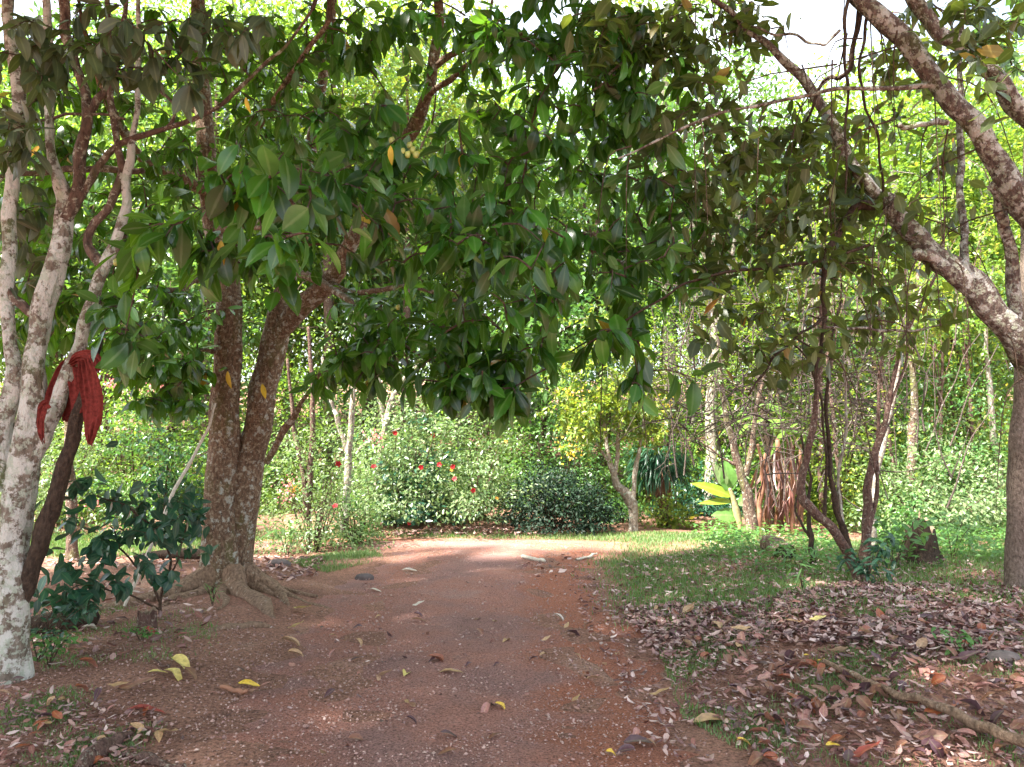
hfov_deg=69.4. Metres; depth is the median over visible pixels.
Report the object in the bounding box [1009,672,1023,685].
fallen leaf
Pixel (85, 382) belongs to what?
cloth
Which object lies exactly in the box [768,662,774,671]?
fallen leaf
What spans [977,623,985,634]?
fallen leaf
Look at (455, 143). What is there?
wood tree
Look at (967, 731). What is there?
fallen leaf
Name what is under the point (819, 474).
slender tree
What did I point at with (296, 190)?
broadleaf tree
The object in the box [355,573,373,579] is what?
stone
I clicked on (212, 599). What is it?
weed tuft
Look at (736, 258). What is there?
woodland bush
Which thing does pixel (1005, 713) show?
fallen leaf
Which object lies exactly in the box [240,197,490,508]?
leafy bush
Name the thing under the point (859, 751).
fallen leaf
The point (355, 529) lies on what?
green shrub
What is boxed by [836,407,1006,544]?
woodland bush
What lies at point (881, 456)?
pale stem tree
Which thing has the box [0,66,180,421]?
wood tree
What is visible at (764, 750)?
fallen leaf
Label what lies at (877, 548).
broadleaf weed
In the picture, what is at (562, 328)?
tree
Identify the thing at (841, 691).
fallen leaf
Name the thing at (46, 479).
leafy bush
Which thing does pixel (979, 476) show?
woodland bush
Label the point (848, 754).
fallen leaf
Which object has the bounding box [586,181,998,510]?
dead brush
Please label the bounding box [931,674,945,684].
fallen leaf
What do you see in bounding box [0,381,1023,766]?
ground
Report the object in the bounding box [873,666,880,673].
fallen leaf
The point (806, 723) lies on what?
fallen leaf
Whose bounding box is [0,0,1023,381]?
sky
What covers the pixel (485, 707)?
fallen leaf
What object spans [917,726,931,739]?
fallen leaf
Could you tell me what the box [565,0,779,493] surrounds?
tall tree
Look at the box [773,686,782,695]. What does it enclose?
fallen leaf
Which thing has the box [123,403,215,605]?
leaning stick
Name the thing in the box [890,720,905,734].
fallen leaf
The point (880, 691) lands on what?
fallen leaf
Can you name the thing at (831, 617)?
fallen leaf
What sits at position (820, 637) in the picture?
leaf litter
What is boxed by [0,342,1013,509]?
undergrowth
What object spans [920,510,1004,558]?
broadleaf weed
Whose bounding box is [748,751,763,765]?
fallen leaf
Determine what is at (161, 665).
fallen stick
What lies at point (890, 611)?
fallen leaf
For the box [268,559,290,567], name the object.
stone
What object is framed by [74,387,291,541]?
leafy bush
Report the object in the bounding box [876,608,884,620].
fallen leaf
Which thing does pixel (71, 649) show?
fallen leaf
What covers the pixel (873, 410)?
tree
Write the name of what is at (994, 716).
fallen leaf
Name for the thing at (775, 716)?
fallen leaf
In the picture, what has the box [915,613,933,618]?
fallen leaf
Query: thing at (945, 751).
fallen leaf
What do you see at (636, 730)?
fallen leaf
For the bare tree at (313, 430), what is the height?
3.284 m
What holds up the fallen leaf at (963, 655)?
on the leaf litter at (820, 637)
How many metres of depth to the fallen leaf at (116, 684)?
4.71 m
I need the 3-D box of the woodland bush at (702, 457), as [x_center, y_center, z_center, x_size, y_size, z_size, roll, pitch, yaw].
[6.164,-2.546,19.785,8.782,12.530,7.454,0,-5,0]
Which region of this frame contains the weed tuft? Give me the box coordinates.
[205,583,222,605]
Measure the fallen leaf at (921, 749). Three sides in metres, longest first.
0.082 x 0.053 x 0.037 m
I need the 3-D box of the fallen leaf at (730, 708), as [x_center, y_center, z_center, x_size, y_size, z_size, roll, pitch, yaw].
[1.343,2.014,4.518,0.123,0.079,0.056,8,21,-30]
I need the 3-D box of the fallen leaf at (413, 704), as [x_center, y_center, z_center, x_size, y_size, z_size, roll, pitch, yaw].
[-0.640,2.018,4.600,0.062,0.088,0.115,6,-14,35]
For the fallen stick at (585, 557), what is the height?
0.061 m
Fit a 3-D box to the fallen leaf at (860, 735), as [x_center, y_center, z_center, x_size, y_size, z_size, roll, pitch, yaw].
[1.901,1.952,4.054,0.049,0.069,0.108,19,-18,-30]
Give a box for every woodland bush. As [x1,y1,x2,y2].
[503,224,792,514]
[609,63,877,512]
[677,132,995,518]
[695,375,881,520]
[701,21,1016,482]
[754,299,942,531]
[757,370,985,525]
[834,81,1013,520]
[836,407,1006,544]
[844,347,1012,525]
[880,391,1007,535]
[900,376,1012,519]
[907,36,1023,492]
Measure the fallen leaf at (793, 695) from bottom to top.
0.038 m
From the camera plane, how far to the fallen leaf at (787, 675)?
5.12 m
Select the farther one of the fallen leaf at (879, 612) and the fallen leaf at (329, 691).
the fallen leaf at (879, 612)
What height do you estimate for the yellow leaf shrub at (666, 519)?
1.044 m
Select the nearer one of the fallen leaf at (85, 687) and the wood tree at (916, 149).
the fallen leaf at (85, 687)
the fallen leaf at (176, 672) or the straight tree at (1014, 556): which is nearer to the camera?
the fallen leaf at (176, 672)
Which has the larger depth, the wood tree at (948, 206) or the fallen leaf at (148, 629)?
the wood tree at (948, 206)
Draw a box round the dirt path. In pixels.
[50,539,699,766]
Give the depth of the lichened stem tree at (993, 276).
16.01 m
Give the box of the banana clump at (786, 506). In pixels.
[716,403,833,534]
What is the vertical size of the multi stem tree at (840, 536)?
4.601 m
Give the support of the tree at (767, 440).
on the ground at (326, 583)
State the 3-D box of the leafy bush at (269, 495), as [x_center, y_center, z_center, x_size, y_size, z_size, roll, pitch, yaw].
[-5.748,-0.192,16.748,6.809,7.056,5.995,0,-5,0]
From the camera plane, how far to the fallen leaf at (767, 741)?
4.00 m
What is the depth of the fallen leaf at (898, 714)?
4.32 m
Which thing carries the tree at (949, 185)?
on the ground at (326, 583)
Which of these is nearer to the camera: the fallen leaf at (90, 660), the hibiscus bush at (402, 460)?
the fallen leaf at (90, 660)
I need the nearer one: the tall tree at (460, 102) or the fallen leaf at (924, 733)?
the fallen leaf at (924, 733)
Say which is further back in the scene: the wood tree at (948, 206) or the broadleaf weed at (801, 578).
the wood tree at (948, 206)
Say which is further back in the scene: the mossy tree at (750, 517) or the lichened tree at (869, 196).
the mossy tree at (750, 517)
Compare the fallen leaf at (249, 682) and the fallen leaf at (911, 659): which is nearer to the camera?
the fallen leaf at (249, 682)
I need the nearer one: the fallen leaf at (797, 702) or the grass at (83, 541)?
the fallen leaf at (797, 702)
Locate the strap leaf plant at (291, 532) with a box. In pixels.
[257,510,315,556]
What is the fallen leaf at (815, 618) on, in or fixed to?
on the leaf litter at (820, 637)
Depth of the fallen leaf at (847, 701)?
4.51 m
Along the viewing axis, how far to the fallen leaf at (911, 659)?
5.09 m
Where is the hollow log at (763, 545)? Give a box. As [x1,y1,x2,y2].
[760,535,795,560]
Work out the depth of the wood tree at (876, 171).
21.76 m
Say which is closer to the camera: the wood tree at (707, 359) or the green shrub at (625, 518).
the green shrub at (625, 518)
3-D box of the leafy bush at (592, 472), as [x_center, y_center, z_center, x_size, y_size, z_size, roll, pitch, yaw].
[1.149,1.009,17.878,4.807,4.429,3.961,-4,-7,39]
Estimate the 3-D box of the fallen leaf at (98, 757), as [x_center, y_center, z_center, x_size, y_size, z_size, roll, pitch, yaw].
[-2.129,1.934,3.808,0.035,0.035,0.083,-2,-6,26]
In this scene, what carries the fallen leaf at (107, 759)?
on the ground at (326, 583)
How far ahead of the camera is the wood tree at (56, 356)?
29.82 m
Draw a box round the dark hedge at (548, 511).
[478,445,641,534]
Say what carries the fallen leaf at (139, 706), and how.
on the ground at (326, 583)
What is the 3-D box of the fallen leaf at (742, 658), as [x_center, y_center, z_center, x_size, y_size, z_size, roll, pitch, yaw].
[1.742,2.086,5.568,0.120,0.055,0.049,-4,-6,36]
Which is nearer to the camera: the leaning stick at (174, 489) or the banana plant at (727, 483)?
the leaning stick at (174, 489)
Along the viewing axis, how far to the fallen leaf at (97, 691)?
4.60 m
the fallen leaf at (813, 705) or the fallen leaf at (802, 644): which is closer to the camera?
the fallen leaf at (813, 705)
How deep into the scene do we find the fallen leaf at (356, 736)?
4.05 m
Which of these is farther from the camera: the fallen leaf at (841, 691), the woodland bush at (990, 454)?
the woodland bush at (990, 454)
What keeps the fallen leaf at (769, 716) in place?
on the leaf litter at (820, 637)
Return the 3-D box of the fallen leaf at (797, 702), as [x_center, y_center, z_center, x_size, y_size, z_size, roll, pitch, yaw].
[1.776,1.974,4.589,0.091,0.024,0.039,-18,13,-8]
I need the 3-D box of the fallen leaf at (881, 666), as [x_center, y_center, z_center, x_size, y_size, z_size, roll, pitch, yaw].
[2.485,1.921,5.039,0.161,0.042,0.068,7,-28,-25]
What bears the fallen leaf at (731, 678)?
on the ground at (326, 583)
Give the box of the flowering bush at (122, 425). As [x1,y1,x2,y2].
[0,254,295,530]
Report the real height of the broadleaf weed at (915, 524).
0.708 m
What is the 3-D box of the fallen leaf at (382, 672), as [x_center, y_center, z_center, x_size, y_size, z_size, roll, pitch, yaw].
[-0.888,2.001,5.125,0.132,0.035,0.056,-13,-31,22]
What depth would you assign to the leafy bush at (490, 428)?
19.00 m
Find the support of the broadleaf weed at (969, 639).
on the ground at (326, 583)
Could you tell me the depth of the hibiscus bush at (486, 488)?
14.47 m
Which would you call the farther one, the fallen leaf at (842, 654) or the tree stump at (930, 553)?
the tree stump at (930, 553)
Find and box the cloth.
[36,349,106,445]
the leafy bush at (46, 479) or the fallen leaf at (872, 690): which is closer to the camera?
the fallen leaf at (872, 690)
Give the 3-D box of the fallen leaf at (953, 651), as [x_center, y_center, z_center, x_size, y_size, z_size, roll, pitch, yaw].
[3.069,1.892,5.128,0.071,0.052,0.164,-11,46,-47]
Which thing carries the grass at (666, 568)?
on the ground at (326, 583)
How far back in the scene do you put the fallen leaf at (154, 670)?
5.03 m
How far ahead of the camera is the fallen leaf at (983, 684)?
4.64 m
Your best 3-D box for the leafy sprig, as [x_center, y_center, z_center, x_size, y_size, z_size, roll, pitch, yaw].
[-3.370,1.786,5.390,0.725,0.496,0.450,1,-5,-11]
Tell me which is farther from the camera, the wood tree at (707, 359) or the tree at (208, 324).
the wood tree at (707, 359)
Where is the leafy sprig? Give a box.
[30,593,101,661]
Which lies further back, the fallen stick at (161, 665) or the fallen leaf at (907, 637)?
the fallen leaf at (907, 637)
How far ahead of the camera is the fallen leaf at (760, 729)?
4.17 m
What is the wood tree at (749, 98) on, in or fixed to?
on the ground at (326, 583)
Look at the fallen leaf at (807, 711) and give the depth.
4.40 m
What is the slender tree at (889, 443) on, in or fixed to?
on the ground at (326, 583)
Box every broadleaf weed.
[701,522,764,542]
[777,545,837,565]
[780,559,816,589]
[835,532,902,584]
[854,510,945,563]
[885,491,928,536]
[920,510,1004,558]
[931,625,982,654]
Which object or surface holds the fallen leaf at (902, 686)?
on the ground at (326, 583)
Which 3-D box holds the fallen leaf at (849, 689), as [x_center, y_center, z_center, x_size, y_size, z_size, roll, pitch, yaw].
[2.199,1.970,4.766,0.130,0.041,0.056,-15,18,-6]
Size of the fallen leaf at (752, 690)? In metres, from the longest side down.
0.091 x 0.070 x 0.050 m
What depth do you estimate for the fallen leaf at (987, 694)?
4.50 m
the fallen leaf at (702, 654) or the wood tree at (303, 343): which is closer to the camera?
the fallen leaf at (702, 654)
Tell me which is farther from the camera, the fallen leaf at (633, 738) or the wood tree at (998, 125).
the wood tree at (998, 125)
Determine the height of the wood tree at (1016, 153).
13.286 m
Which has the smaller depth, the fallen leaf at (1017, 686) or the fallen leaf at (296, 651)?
the fallen leaf at (1017, 686)
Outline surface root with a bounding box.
[74,731,133,766]
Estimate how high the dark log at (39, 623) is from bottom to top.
0.219 m
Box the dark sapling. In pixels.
[30,441,218,630]
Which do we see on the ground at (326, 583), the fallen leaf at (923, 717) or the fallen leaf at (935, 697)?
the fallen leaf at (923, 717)
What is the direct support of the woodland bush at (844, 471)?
on the ground at (326, 583)
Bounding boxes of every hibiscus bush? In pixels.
[291,362,506,527]
[394,396,568,527]
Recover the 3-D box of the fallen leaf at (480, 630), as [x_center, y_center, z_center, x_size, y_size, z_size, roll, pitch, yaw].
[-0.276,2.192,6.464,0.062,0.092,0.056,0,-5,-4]
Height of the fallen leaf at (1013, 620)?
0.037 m
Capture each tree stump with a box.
[135,606,157,630]
[896,511,943,565]
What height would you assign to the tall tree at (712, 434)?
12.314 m
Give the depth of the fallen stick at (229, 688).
4.80 m
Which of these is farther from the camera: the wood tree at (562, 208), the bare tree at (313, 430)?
the wood tree at (562, 208)
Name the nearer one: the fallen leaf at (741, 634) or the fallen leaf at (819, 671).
the fallen leaf at (819, 671)
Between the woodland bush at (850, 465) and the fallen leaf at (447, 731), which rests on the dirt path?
the fallen leaf at (447, 731)
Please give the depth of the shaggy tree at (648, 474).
16.17 m
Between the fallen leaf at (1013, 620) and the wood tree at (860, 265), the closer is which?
the fallen leaf at (1013, 620)
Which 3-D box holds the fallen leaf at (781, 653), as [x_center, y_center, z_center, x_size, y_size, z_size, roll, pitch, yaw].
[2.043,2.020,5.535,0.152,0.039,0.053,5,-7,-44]
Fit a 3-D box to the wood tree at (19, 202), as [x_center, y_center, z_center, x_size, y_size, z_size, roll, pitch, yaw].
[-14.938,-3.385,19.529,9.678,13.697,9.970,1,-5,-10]
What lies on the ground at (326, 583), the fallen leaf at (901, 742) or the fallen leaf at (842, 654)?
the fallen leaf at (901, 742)
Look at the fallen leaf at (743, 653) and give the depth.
5.67 m
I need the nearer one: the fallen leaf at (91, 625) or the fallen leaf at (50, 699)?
the fallen leaf at (50, 699)
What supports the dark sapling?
on the ground at (326, 583)
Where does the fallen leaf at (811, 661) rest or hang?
on the ground at (326, 583)
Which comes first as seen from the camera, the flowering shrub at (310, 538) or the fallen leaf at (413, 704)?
the fallen leaf at (413, 704)
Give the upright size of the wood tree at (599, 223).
14.593 m
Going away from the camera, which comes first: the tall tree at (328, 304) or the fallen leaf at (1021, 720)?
the fallen leaf at (1021, 720)
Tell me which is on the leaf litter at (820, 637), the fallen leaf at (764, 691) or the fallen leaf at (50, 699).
the fallen leaf at (764, 691)
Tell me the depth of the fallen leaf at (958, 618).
5.97 m
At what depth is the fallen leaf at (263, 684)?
4.78 m
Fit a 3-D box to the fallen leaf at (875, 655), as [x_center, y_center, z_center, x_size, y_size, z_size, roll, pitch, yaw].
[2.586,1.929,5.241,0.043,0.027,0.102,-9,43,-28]
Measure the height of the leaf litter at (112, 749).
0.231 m
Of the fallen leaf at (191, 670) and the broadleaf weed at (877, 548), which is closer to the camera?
the fallen leaf at (191, 670)
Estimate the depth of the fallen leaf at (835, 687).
4.76 m
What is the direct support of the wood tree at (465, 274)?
on the ground at (326, 583)
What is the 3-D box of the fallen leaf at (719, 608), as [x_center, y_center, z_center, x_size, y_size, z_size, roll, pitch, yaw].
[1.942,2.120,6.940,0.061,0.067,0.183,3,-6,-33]
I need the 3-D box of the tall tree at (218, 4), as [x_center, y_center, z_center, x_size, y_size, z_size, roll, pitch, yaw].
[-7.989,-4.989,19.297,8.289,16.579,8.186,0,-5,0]
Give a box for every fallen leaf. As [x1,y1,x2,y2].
[34,709,46,718]
[37,712,51,716]
[37,719,48,729]
[46,696,54,705]
[52,710,62,718]
[64,740,74,753]
[67,647,84,651]
[75,683,87,691]
[78,657,97,666]
[82,624,96,629]
[93,755,103,763]
[94,687,101,700]
[100,757,114,766]
[108,682,127,686]
[118,676,155,689]
[128,704,165,713]
[130,722,144,728]
[146,626,154,635]
[148,669,166,672]
[154,730,162,741]
[160,728,177,731]
[164,668,181,680]
[171,654,189,668]
[183,666,196,679]
[238,679,259,685]
[249,680,271,691]
[282,636,299,645]
[288,648,303,655]
[324,688,334,696]
[348,733,362,740]
[376,669,391,674]
[405,699,415,706]
[428,653,443,660]
[438,747,455,754]
[440,668,461,671]
[441,729,456,736]
[477,628,483,634]
[480,702,489,712]
[495,702,504,708]
[567,630,579,635]
[616,744,634,752]
[624,734,655,742]
[632,727,639,734]
[650,687,668,694]
[682,604,693,612]
[683,639,692,647]
[693,713,730,721]
[700,652,714,658]
[712,606,724,613]
[712,621,722,627]
[723,653,731,666]
[726,705,736,715]
[729,675,734,682]
[730,625,749,629]
[732,721,741,727]
[737,631,744,644]
[737,656,750,663]
[737,686,746,695]
[737,737,749,743]
[739,648,747,657]
[743,664,757,672]
[747,688,755,697]
[747,727,767,734]
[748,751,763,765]
[754,633,765,640]
[757,672,770,679]
[759,687,769,696]
[759,739,773,749]
[761,748,770,753]
[763,751,779,761]
[764,681,775,697]
[765,711,773,721]
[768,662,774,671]
[773,661,786,672]
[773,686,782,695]
[773,714,787,726]
[776,667,782,677]
[777,673,795,682]
[779,650,785,656]
[783,722,790,735]
[784,649,794,663]
[786,692,800,703]
[788,659,800,664]
[793,697,803,705]
[794,673,801,684]
[796,642,808,649]
[796,719,818,732]
[797,661,811,666]
[797,694,810,700]
[797,709,807,719]
[803,688,816,695]
[804,709,811,718]
[805,659,817,667]
[810,615,825,620]
[810,696,817,712]
[811,685,827,692]
[813,697,819,707]
[815,667,824,682]
[815,701,825,714]
[817,663,825,672]
[819,703,827,718]
[825,696,841,700]
[826,741,838,744]
[827,702,844,708]
[828,734,841,741]
[829,646,847,650]
[830,611,838,620]
[830,685,840,694]
[835,707,847,715]
[838,689,845,695]
[839,653,853,656]
[840,677,852,686]
[840,697,851,712]
[842,669,850,679]
[842,749,853,760]
[846,635,867,641]
[846,683,860,693]
[850,731,865,741]
[853,740,880,756]
[856,695,874,713]
[857,710,865,717]
[858,625,873,630]
[859,626,870,632]
[859,682,869,693]
[865,740,879,744]
[868,663,885,667]
[868,684,880,698]
[870,650,882,660]
[872,677,888,680]
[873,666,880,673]
[873,733,882,746]
[875,686,888,698]
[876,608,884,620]
[880,614,889,619]
[885,608,894,614]
[888,634,897,641]
[889,671,899,681]
[890,709,902,724]
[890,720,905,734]
[896,739,907,748]
[898,680,906,689]
[903,635,916,640]
[903,655,920,664]
[910,653,927,663]
[912,747,925,752]
[913,729,947,740]
[914,712,932,726]
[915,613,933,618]
[915,638,927,652]
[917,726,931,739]
[919,668,929,679]
[921,735,933,745]
[924,704,956,714]
[925,666,936,670]
[929,739,943,757]
[930,693,946,703]
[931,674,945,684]
[934,739,948,754]
[946,646,960,662]
[950,649,981,659]
[951,615,964,625]
[951,733,961,745]
[953,728,976,736]
[955,734,969,749]
[959,699,984,715]
[967,674,981,685]
[974,682,1000,688]
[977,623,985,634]
[981,691,994,699]
[982,662,993,672]
[984,683,988,692]
[988,708,1010,716]
[989,709,1003,723]
[990,697,1012,705]
[992,677,1011,683]
[993,742,1009,749]
[1001,660,1011,672]
[1004,618,1017,622]
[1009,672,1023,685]
[1010,676,1023,683]
[1010,718,1023,728]
[1010,718,1023,731]
[1013,684,1022,689]
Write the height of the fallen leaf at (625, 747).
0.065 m
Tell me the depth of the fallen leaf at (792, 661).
5.38 m
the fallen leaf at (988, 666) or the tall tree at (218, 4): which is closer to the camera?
the fallen leaf at (988, 666)
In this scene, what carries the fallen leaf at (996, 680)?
on the ground at (326, 583)
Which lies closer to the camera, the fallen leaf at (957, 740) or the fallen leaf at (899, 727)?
the fallen leaf at (957, 740)
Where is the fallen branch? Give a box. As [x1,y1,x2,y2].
[822,659,1023,747]
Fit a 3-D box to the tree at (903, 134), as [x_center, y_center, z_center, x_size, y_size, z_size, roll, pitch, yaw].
[10.857,-4.022,21.494,9.402,15.117,6.629,2,-6,-22]
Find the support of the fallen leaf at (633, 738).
on the dirt path
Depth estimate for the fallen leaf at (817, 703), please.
4.56 m
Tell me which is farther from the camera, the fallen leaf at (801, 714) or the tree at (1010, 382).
the tree at (1010, 382)
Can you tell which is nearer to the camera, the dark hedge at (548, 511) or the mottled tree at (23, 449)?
the mottled tree at (23, 449)
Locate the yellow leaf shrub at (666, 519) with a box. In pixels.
[627,483,704,528]
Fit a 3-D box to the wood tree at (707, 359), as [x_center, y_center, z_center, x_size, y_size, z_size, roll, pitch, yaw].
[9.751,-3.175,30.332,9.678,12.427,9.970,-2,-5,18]
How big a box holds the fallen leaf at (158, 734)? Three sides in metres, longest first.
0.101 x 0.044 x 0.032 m
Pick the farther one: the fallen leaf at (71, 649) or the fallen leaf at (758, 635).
the fallen leaf at (758, 635)
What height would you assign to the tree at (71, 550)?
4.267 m
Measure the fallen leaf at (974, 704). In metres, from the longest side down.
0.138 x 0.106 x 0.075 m
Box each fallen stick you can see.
[120,751,186,766]
[149,654,170,667]
[220,684,247,694]
[521,555,545,561]
[575,553,597,560]
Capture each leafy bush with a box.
[0,358,194,533]
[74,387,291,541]
[93,246,376,518]
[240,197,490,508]
[319,308,602,505]
[482,331,645,519]
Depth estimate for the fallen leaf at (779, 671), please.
5.16 m
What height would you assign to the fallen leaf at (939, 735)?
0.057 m
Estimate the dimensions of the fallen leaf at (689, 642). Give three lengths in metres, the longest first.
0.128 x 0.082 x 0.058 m
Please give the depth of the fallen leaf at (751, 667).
5.36 m
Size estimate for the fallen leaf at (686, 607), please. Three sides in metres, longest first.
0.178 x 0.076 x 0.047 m
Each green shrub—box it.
[297,466,401,550]
[596,493,651,525]
[637,457,764,519]
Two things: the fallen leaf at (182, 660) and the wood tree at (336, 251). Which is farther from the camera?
the wood tree at (336, 251)
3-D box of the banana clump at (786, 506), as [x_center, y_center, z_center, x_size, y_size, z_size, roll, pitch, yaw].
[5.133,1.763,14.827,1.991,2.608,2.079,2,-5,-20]
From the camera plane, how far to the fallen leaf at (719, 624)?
6.49 m
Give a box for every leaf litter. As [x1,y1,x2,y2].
[0,526,640,766]
[515,531,1023,766]
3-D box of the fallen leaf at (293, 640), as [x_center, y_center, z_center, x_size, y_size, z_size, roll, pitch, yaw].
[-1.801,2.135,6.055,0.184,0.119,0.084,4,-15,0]
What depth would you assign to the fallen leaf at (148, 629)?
6.07 m
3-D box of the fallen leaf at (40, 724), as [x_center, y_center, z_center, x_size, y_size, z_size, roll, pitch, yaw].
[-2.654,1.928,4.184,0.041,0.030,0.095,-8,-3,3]
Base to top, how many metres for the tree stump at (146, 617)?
0.181 m
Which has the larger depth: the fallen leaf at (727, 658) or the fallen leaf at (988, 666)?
the fallen leaf at (727, 658)
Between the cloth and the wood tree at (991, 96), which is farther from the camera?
the wood tree at (991, 96)
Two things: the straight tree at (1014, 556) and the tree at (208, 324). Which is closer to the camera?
the straight tree at (1014, 556)
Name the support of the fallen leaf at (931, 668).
on the leaf litter at (820, 637)
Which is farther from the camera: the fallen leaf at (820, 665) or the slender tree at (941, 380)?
the slender tree at (941, 380)
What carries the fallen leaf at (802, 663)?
on the ground at (326, 583)
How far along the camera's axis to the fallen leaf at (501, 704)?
4.62 m
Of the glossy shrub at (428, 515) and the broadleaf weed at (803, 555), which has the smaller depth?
the broadleaf weed at (803, 555)
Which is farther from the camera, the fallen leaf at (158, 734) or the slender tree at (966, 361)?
the slender tree at (966, 361)
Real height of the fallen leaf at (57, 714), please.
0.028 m
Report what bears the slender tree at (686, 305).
on the ground at (326, 583)
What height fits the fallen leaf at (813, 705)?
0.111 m
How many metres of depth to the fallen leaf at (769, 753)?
3.81 m
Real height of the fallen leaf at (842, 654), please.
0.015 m
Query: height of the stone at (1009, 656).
0.085 m
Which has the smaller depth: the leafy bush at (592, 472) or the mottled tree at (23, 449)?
the mottled tree at (23, 449)
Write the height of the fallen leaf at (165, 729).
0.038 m
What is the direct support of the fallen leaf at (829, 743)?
on the leaf litter at (820, 637)
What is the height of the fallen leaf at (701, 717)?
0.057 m
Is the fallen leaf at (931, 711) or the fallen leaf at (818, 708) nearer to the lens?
the fallen leaf at (931, 711)
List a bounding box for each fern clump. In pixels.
[30,626,87,667]
[122,626,161,640]
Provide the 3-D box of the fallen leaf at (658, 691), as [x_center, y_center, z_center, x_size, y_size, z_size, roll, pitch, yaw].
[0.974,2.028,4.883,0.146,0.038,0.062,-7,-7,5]
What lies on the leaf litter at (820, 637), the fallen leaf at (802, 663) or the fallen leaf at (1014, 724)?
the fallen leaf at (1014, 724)
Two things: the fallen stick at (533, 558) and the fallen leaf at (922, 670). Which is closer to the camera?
the fallen leaf at (922, 670)
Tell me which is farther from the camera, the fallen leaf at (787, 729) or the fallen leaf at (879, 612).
the fallen leaf at (879, 612)
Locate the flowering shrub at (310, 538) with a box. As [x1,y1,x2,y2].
[243,398,416,557]
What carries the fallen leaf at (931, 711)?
on the fallen branch
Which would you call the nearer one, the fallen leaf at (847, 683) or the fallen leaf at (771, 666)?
the fallen leaf at (847, 683)
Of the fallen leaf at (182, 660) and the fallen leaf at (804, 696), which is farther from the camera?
the fallen leaf at (182, 660)
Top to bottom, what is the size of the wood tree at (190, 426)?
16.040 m
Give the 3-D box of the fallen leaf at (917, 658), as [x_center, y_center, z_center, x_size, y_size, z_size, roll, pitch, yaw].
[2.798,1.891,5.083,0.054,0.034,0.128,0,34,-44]
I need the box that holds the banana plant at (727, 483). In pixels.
[688,460,743,532]
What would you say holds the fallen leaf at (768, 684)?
on the ground at (326, 583)
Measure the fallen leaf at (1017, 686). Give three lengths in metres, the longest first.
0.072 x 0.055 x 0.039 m
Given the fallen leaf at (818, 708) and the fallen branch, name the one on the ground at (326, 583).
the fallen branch
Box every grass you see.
[0,604,217,766]
[30,527,712,572]
[563,531,1023,766]
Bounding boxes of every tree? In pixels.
[0,0,271,495]
[0,0,317,685]
[0,0,730,631]
[0,4,126,383]
[0,9,162,455]
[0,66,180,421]
[37,0,408,403]
[39,0,353,487]
[56,99,322,446]
[58,284,109,561]
[65,234,265,497]
[147,80,426,475]
[185,0,486,488]
[192,24,507,480]
[213,65,436,429]
[265,0,535,487]
[286,326,315,521]
[303,43,612,479]
[321,303,376,532]
[355,21,589,434]
[357,350,417,500]
[402,66,661,468]
[472,68,714,488]
[480,132,659,426]
[481,259,617,474]
[511,0,1023,510]
[534,296,702,531]
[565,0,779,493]
[573,50,882,460]
[582,135,716,384]
[597,38,802,513]
[622,443,699,522]
[629,157,749,496]
[641,53,987,452]
[652,162,818,446]
[661,138,796,460]
[664,253,851,524]
[678,292,798,536]
[731,153,981,469]
[744,184,949,580]
[759,9,1023,452]
[760,180,860,512]
[770,390,832,564]
[771,248,970,455]
[777,225,884,526]
[817,113,1019,455]
[820,13,1023,460]
[848,59,1023,461]
[853,270,935,509]
[869,260,964,506]
[871,264,940,544]
[878,243,1013,454]
[892,245,967,484]
[908,125,1023,375]
[919,189,1019,487]
[926,33,1023,230]
[933,251,1004,505]
[971,0,1023,588]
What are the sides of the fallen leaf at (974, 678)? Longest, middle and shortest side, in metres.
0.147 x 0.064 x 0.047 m
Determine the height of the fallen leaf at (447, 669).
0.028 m
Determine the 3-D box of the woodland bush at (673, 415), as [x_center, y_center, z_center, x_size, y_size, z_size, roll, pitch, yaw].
[3.704,-0.866,20.736,8.090,8.718,6.746,2,-5,-16]
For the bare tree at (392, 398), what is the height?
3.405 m
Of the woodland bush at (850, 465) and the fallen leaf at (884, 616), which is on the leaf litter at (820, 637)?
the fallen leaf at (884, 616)
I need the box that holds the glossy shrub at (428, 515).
[353,408,479,527]
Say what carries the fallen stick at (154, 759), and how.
on the ground at (326, 583)
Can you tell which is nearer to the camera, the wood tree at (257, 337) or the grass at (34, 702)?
the grass at (34, 702)
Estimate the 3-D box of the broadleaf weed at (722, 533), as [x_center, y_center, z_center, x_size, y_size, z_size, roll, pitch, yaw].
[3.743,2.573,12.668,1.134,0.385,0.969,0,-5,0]
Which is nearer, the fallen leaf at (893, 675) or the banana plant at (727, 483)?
the fallen leaf at (893, 675)
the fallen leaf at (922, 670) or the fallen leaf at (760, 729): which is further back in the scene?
the fallen leaf at (922, 670)
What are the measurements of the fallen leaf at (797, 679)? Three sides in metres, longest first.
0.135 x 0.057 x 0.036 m
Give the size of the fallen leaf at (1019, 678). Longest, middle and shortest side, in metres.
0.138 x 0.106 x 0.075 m
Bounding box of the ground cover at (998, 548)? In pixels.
[686,514,1005,573]
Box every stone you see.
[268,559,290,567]
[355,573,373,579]
[984,650,1020,664]
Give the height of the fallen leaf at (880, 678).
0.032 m
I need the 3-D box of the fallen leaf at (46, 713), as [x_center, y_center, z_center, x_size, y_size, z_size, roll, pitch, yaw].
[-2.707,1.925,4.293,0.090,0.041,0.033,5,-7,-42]
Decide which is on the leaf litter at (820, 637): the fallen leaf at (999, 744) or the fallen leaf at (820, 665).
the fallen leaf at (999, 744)
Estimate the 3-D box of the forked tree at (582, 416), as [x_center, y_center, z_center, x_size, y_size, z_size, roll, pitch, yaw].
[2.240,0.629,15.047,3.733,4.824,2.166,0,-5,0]

